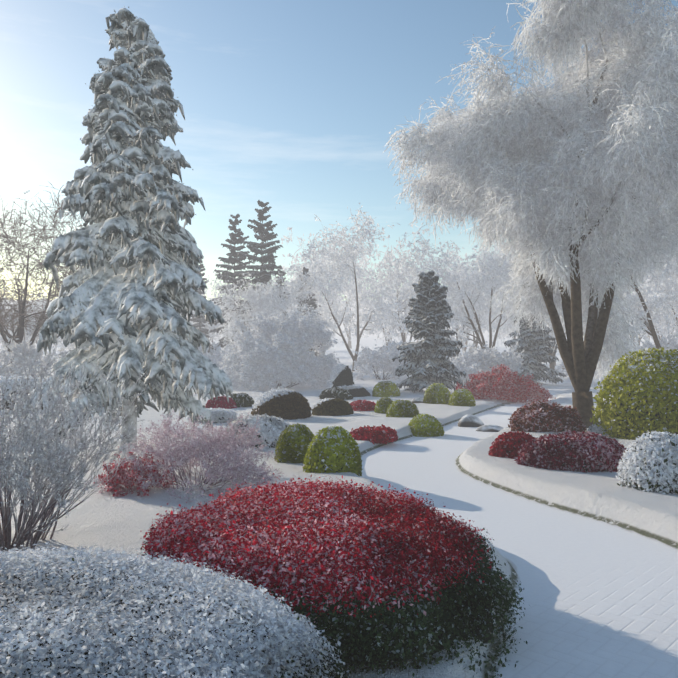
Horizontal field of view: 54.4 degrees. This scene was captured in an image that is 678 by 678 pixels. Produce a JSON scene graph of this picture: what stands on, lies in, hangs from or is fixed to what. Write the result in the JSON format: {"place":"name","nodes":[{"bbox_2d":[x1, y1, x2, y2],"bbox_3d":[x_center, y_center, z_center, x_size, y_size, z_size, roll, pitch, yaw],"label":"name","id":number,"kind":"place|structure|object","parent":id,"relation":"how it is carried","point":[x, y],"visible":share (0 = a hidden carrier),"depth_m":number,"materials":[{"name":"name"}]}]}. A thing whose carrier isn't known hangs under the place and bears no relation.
{"place":"outdoors","nodes":[
{"label":"outdoors","id":0,"kind":"place"},
{"bbox_2d":[0,300,677,677],"bbox_3d":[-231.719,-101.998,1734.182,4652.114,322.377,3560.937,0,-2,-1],"label":"snow ground","id":1,"kind":"structure","parent":0,"point":[104,520],"depth_m":8.44,"materials":[{"name":"white snow"}]},
{"bbox_2d":[0,375,49,409],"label":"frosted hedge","id":2,"kind":"object","parent":1,"relation":"on","point":[8,387],"visible":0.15,"depth_m":21.74,"materials":[{"name":"white plant"}]},
{"bbox_2d":[0,181,93,362],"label":"bare tree","id":3,"kind":"object","parent":1,"relation":"on","point":[42,317],"visible":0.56,"depth_m":36.25,"materials":[{"name":"grey plant"}]},
{"bbox_2d":[0,338,150,551],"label":"bush","id":4,"kind":"object","parent":1,"relation":"on","point":[63,454],"visible":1,"depth_m":5.75,"materials":[{"name":"white plant"}]},
{"bbox_2d":[11,6,233,451],"bbox_3d":[-3.610,-1.877,11.745,3.333,7.992,3.465,0,-2,-1],"label":"spruce tree","id":5,"kind":"object","parent":1,"relation":"on","point":[130,287],"visible":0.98,"depth_m":11.02,"materials":[{"name":"white plant"}]},
{"bbox_2d":[0,542,349,677],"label":"bush","id":6,"kind":"object","parent":1,"relation":"on","point":[84,613],"visible":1,"depth_m":2.80,"materials":[{"name":"white plant"}]},
{"bbox_2d":[88,408,283,501],"bbox_3d":[-1.854,1.607,8.785,2.462,1.359,2.361,-1,-2,30],"label":"pink shrub","id":7,"kind":"object","parent":1,"relation":"on","point":[182,453],"depth_m":8.36,"materials":[{"name":"plant"}]},
{"bbox_2d":[190,256,211,346],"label":"spruce tree","id":8,"kind":"object","parent":1,"relation":"on","point":[199,326],"visible":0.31,"depth_m":74.35,"materials":[{"name":"plant"}]},
{"bbox_2d":[186,407,237,422],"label":"hedge snow","id":9,"kind":"structure","parent":1,"relation":"on","point":[220,415],"depth_m":17.43,"materials":[{"name":"white snow"}]},
{"bbox_2d":[205,395,236,408],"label":"red bush","id":10,"kind":"object","parent":1,"relation":"on","point":[221,402],"visible":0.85,"depth_m":22.97,"materials":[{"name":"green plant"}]},
{"bbox_2d":[208,214,252,352],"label":"spruce tree","id":11,"kind":"object","parent":1,"relation":"on","point":[237,259],"visible":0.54,"depth_m":65.57,"materials":[{"name":"plant"}]},
{"bbox_2d":[230,392,254,407],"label":"green bush","id":12,"kind":"object","parent":1,"relation":"on","point":[242,399],"visible":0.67,"depth_m":23.69,"materials":[{"name":"green plant"}]},
{"bbox_2d":[221,413,289,447],"bbox_3d":[-1.617,1.868,13.193,1.624,0.798,1.565,0,-2,-1],"label":"shrub","id":13,"kind":"object","parent":1,"relation":"on","point":[272,427],"visible":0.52,"depth_m":12.67,"materials":[{"name":"white plant"}]},
{"bbox_2d":[227,200,287,335],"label":"spruce tree","id":14,"kind":"object","parent":1,"relation":"on","point":[264,275],"visible":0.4,"depth_m":61.68,"materials":[{"name":"plant"}]},
{"bbox_2d":[216,303,339,390],"bbox_3d":[-3.434,0.946,37.598,8.085,6.279,7.413,0,-2,-1],"label":"bush","id":15,"kind":"object","parent":1,"relation":"on","point":[283,357],"visible":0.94,"depth_m":35.67,"materials":[{"name":"white plant"}]},
{"bbox_2d":[251,387,311,419],"bbox_3d":[-1.702,1.951,19.365,1.822,1.069,1.874,0,-2,-1],"label":"shrub","id":16,"kind":"object","parent":1,"relation":"on","point":[286,404],"visible":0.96,"depth_m":18.81,"materials":[{"name":"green plant"}]},
{"bbox_2d":[275,265,289,316],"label":"spruce tree","id":17,"kind":"object","parent":1,"relation":"on","point":[280,275],"visible":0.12,"depth_m":79.79,"materials":[{"name":"grey plant"}]},
{"bbox_2d":[274,423,314,463],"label":"globe bush","id":18,"kind":"object","parent":1,"relation":"on","point":[293,441],"visible":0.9,"depth_m":10.68,"materials":[{"name":"green plant"}]},
{"bbox_2d":[296,267,322,355],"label":"spruce tree","id":19,"kind":"object","parent":1,"relation":"on","point":[312,300],"visible":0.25,"depth_m":69.37,"materials":[{"name":"grey plant"}]},
{"bbox_2d":[311,398,353,415],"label":"bush","id":20,"kind":"object","parent":1,"relation":"on","point":[332,407],"visible":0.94,"depth_m":20.34,"materials":[{"name":"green plant"}]},
{"bbox_2d":[303,426,362,475],"bbox_3d":[-0.098,1.657,9.767,0.933,0.756,0.886,2,-3,-42],"label":"globe bush","id":21,"kind":"object","parent":1,"relation":"on","point":[332,449],"visible":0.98,"depth_m":9.51,"materials":[{"name":"green plant"}]},
{"bbox_2d":[137,473,529,677],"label":"bush","id":22,"kind":"object","parent":1,"relation":"on","point":[367,576],"visible":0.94,"depth_m":3.94,"materials":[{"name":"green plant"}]},
{"bbox_2d":[318,387,352,399],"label":"dark green bush","id":23,"kind":"object","parent":1,"relation":"on","point":[340,393],"visible":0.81,"depth_m":28.17,"materials":[{"name":"green plant"}]},
{"bbox_2d":[3,230,672,348],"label":"frosted tree row","id":24,"kind":"object","parent":1,"relation":"on","point":[347,296],"depth_m":164.88,"materials":[{"name":"white plant"}]},
{"bbox_2d":[0,203,677,370],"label":"trees","id":25,"kind":"object","parent":1,"relation":"on","point":[268,301],"visible":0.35,"depth_m":59.31,"materials":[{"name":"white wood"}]},
{"bbox_2d":[0,335,677,386],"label":"bushes","id":26,"kind":"object","parent":1,"relation":"on","point":[474,360],"visible":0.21,"depth_m":38.55,"materials":[{"name":"white plant"}]},
{"bbox_2d":[0,227,677,356],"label":"trees","id":27,"kind":"object","parent":1,"relation":"on","point":[379,266],"visible":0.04,"depth_m":94.35,"materials":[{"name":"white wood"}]},
{"bbox_2d":[326,363,353,388],"bbox_3d":[0.099,2.068,32.848,1.319,1.770,1.327,1,-2,-24],"label":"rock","id":28,"kind":"object","parent":1,"relation":"on","point":[341,375],"visible":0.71,"depth_m":32.59,"materials":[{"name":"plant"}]},
{"bbox_2d":[333,385,371,396],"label":"bush","id":29,"kind":"object","parent":1,"relation":"on","point":[357,391],"visible":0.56,"depth_m":30.45,"materials":[{"name":"plant"}]},
{"bbox_2d":[28,222,677,365],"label":"trees","id":30,"kind":"object","parent":1,"relation":"on","point":[399,299],"visible":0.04,"depth_m":78.80,"materials":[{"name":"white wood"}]},
{"bbox_2d":[350,399,375,410],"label":"red bush","id":31,"kind":"object","parent":1,"relation":"on","point":[363,405],"visible":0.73,"depth_m":21.75,"materials":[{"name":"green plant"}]},
{"bbox_2d":[350,424,397,443],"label":"red bush","id":32,"kind":"object","parent":1,"relation":"on","point":[383,434],"visible":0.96,"depth_m":13.74,"materials":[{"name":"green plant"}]},
{"bbox_2d":[374,397,392,413],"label":"globe bush","id":33,"kind":"object","parent":1,"relation":"on","point":[382,404],"visible":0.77,"depth_m":20.94,"materials":[{"name":"green plant"}]},
{"bbox_2d":[372,381,400,396],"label":"globe bush","id":34,"kind":"object","parent":1,"relation":"on","point":[386,389],"visible":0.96,"depth_m":29.89,"materials":[{"name":"green plant"}]},
{"bbox_2d":[386,400,418,416],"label":"globe bush","id":35,"kind":"object","parent":1,"relation":"on","point":[402,408],"visible":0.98,"depth_m":19.23,"materials":[{"name":"green plant"}]},
{"bbox_2d":[412,398,422,402],"bbox_3d":[3.004,2.361,24.955,0.492,0.287,0.430,1,-2,-30],"label":"rock","id":36,"kind":"object","parent":1,"relation":"on","point":[417,400],"visible":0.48,"depth_m":24.81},
{"bbox_2d":[408,414,444,436],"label":"globe bush","id":37,"kind":"object","parent":1,"relation":"on","point":[424,425],"visible":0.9,"depth_m":15.66,"materials":[{"name":"green plant"}]},
{"bbox_2d":[392,270,466,391],"bbox_3d":[4.463,-0.289,33.031,3.512,6.325,3.945,0,-2,-1],"label":"spruce tree","id":38,"kind":"object","parent":1,"relation":"on","point":[431,315],"visible":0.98,"depth_m":32.55,"materials":[{"name":"plant"}]},
{"bbox_2d":[423,383,450,403],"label":"globe bush","id":39,"kind":"object","parent":1,"relation":"on","point":[436,393],"visible":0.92,"depth_m":24.39,"materials":[{"name":"green plant"}]},
{"bbox_2d":[448,388,475,406],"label":"globe bush","id":40,"kind":"object","parent":1,"relation":"on","point":[461,397],"visible":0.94,"depth_m":23.26,"materials":[{"name":"green plant"}]},
{"bbox_2d":[458,414,483,426],"bbox_3d":[3.626,2.308,18.101,0.814,0.471,0.568,1,-2,-19],"label":"rock","id":41,"kind":"object","parent":1,"relation":"on","point":[469,420],"visible":0.56,"depth_m":17.88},
{"bbox_2d":[476,425,503,431],"bbox_3d":[3.869,2.325,16.811,0.772,0.276,0.410,-1,-2,21],"label":"rock","id":42,"kind":"object","parent":1,"relation":"on","point":[489,428],"visible":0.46,"depth_m":16.69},
{"bbox_2d":[454,364,532,400],"bbox_3d":[6.556,1.956,28.196,3.481,1.828,3.043,0,-2,-1],"label":"bush","id":43,"kind":"object","parent":1,"relation":"on","point":[497,384],"visible":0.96,"depth_m":27.39,"materials":[{"name":"plant"}]},
{"bbox_2d":[488,431,535,458],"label":"bush","id":44,"kind":"object","parent":1,"relation":"on","point":[509,444],"visible":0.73,"depth_m":10.90,"materials":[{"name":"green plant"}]},
{"bbox_2d":[383,0,677,427],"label":"tree","id":45,"kind":"object","parent":1,"relation":"on","point":[570,190],"visible":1,"depth_m":16.48,"materials":[{"name":"white plant"}]},
{"bbox_2d":[505,380,555,402],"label":"bush","id":46,"kind":"object","parent":1,"relation":"on","point":[537,393],"visible":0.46,"depth_m":28.34,"materials":[{"name":"plant"}]},
{"bbox_2d":[504,280,566,383],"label":"spruce tree","id":47,"kind":"object","parent":1,"relation":"on","point":[534,344],"visible":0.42,"depth_m":41.57,"materials":[{"name":"grey plant"}]},
{"bbox_2d":[400,209,677,352],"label":"frosty tree","id":48,"kind":"object","parent":1,"relation":"on","point":[492,264],"visible":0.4,"depth_m":51.13,"materials":[{"name":"white plant"}]},
{"bbox_2d":[508,399,586,432],"bbox_3d":[4.799,1.819,15.107,1.806,0.869,1.221,0,-2,-1],"label":"bush","id":49,"kind":"object","parent":1,"relation":"on","point":[541,416],"visible":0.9,"depth_m":14.82,"materials":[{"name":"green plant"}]},
{"bbox_2d":[514,430,626,472],"bbox_3d":[3.557,1.733,10.033,1.891,0.695,1.220,0,-2,-1],"label":"bush","id":50,"kind":"object","parent":1,"relation":"on","point":[585,452],"visible":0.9,"depth_m":9.63,"materials":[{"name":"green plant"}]},
{"bbox_2d":[586,422,611,436],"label":"bush","id":51,"kind":"object","parent":1,"relation":"on","point":[595,428],"visible":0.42,"depth_m":14.17,"materials":[{"name":"white plant"}]},
{"bbox_2d":[589,347,677,439],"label":"bush","id":52,"kind":"object","parent":1,"relation":"on","point":[636,396],"visible":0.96,"depth_m":13.62,"materials":[{"name":"green plant"}]},
{"bbox_2d":[616,430,677,494],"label":"snow-covered bush","id":53,"kind":"object","parent":1,"relation":"on","point":[648,462],"visible":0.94,"depth_m":7.96,"materials":[{"name":"white plant"}]},
{"bbox_2d":[0,0,677,300],"label":"sky","id":54,"kind":"structure","parent":0,"point":[293,106],"materials":[{"name":"blue"}]},
{"bbox_2d":[360,380,677,677],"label":"garden path","id":55,"kind":"structure","parent":0,"point":[600,598],"depth_m":5.63,"materials":[{"name":"white snow"}]}
]}

